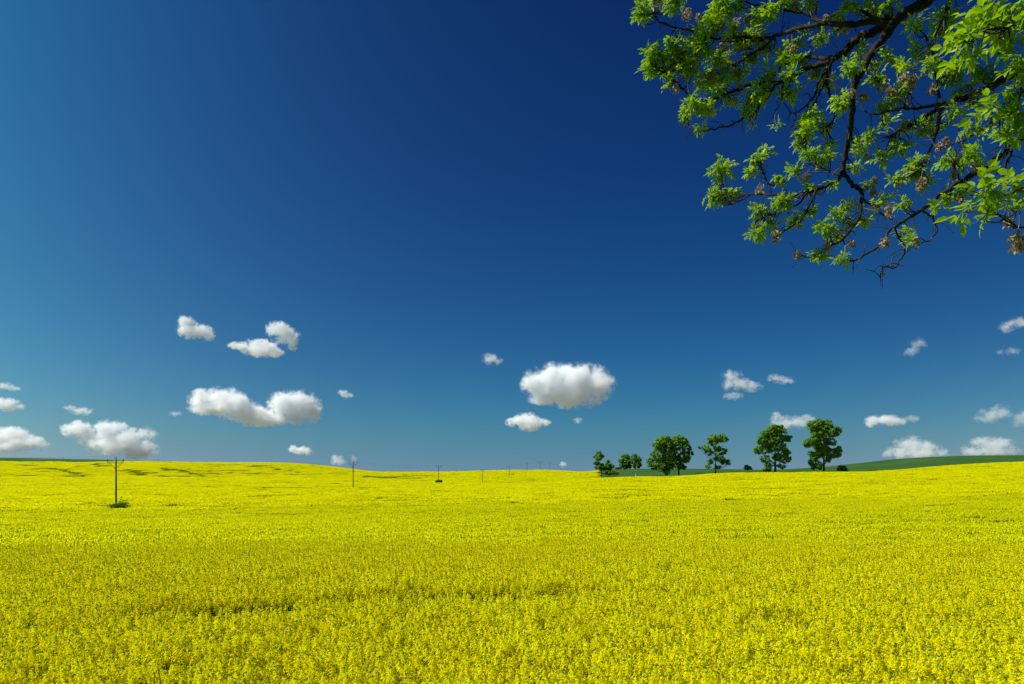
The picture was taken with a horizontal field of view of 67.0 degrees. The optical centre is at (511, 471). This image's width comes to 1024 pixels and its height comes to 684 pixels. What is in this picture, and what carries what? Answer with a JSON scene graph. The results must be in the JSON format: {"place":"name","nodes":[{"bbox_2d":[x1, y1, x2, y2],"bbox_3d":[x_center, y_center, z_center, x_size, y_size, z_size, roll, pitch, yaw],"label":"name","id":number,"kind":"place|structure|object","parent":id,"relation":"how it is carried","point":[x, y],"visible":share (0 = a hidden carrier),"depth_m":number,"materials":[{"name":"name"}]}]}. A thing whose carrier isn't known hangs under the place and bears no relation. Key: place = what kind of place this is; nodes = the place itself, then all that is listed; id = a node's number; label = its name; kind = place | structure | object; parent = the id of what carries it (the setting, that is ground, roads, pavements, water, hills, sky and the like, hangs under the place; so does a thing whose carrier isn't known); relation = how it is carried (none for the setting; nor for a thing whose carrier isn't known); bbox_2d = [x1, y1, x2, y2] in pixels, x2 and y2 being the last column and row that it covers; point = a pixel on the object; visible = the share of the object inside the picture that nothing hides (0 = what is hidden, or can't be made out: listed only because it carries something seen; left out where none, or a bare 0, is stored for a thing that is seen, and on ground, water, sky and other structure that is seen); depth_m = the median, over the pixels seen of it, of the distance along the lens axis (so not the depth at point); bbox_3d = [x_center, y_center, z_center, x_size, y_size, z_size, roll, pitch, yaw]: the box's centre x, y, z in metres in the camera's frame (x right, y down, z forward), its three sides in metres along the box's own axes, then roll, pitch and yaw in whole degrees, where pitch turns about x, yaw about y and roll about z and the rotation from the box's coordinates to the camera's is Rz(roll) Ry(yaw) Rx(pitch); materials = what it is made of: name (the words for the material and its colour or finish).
{"place":"outdoors","nodes":[
{"label":"outdoors","id":0,"kind":"place"},
{"bbox_2d":[0,455,1023,598],"bbox_3d":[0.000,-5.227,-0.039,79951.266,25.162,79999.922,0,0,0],"label":"ground","id":1,"kind":"structure","parent":0,"point":[904,463],"depth_m":561.28,"materials":[{"name":"green plant"}]},
{"bbox_2d":[107,457,123,504],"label":"utility pole","id":2,"kind":"object","parent":1,"relation":"on","point":[115,479],"visible":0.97,"depth_m":109.93,"materials":[{"name":"brown wood"}]},
{"bbox_2d":[37,457,498,468],"bbox_3d":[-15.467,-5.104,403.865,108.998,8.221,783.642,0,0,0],"label":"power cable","id":3,"kind":"object","parent":2,"relation":"attached to","point":[156,459],"visible":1,"depth_m":98.89,"materials":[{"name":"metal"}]},
{"bbox_2d":[107,496,129,508],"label":"shrub","id":4,"kind":"object","parent":1,"relation":"on","point":[120,505],"visible":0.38,"depth_m":108.64,"materials":[{"name":"green plant"}]},
{"bbox_2d":[0,461,1023,683],"bbox_3d":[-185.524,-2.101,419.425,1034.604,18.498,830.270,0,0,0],"label":"rapeseed crop","id":5,"kind":"object","parent":1,"relation":"on","point":[176,572],"visible":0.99,"depth_m":16.61,"materials":[{"name":"yellow plant"}]},
{"bbox_2d":[592,451,605,477],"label":"tree","id":6,"kind":"object","parent":1,"relation":"on","point":[599,458],"visible":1,"depth_m":330.43,"materials":[{"name":"green plant"}]},
{"bbox_2d":[603,459,614,476],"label":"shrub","id":7,"kind":"object","parent":1,"relation":"on","point":[608,466],"visible":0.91,"depth_m":332.26,"materials":[{"name":"green plant"}]},
{"bbox_2d":[602,470,618,475],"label":"shrub","id":8,"kind":"object","parent":1,"relation":"on","point":[609,472],"visible":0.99,"depth_m":328.74,"materials":[{"name":"green plant"}]},
{"bbox_2d":[618,454,631,468],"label":"tree","id":9,"kind":"object","parent":1,"relation":"on","point":[624,460],"visible":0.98,"depth_m":657.91,"materials":[{"name":"green plant"}]},
{"bbox_2d":[630,454,641,468],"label":"tree","id":10,"kind":"object","parent":1,"relation":"on","point":[636,463],"visible":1,"depth_m":653.63,"materials":[{"name":"green plant"}]},
{"bbox_2d":[646,435,677,475],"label":"tree","id":11,"kind":"object","parent":1,"relation":"on","point":[659,445],"visible":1,"depth_m":332.00,"materials":[{"name":"green plant"}]},
{"bbox_2d":[671,434,693,475],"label":"tree","id":12,"kind":"object","parent":1,"relation":"on","point":[682,442],"visible":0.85,"depth_m":335.07,"materials":[{"name":"green plant"}]},
{"bbox_2d":[698,433,730,472],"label":"tree","id":13,"kind":"object","parent":1,"relation":"on","point":[715,439],"visible":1,"depth_m":332.54,"materials":[{"name":"green plant"}]},
{"bbox_2d":[743,465,751,471],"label":"shrub","id":14,"kind":"object","parent":1,"relation":"on","point":[747,467],"visible":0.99,"depth_m":334.13,"materials":[{"name":"green plant"}]},
{"bbox_2d":[752,424,792,471],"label":"tree","id":15,"kind":"object","parent":1,"relation":"on","point":[770,441],"visible":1,"depth_m":331.62,"materials":[{"name":"green plant"}]},
{"bbox_2d":[602,461,1019,477],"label":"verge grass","id":16,"kind":"structure","parent":1,"relation":"on","point":[778,471],"depth_m":335.04,"materials":[{"name":"green plant"}]},
{"bbox_2d":[802,418,842,471],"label":"tree","id":17,"kind":"object","parent":1,"relation":"on","point":[825,428],"visible":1,"depth_m":331.54,"materials":[{"name":"green plant"}]},
{"bbox_2d":[630,0,1023,288],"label":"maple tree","id":18,"kind":"object","parent":1,"relation":"on","point":[993,24],"visible":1,"depth_m":8.24,"materials":[{"name":"green plant"}]},
{"bbox_2d":[836,465,847,471],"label":"shrub","id":19,"kind":"object","parent":1,"relation":"on","point":[843,468],"visible":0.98,"depth_m":335.46,"materials":[{"name":"green plant"}]},
{"bbox_2d":[0,0,1023,470],"label":"sky","id":20,"kind":"structure","parent":0,"point":[458,235],"materials":[{"name":"blue"}]}
]}

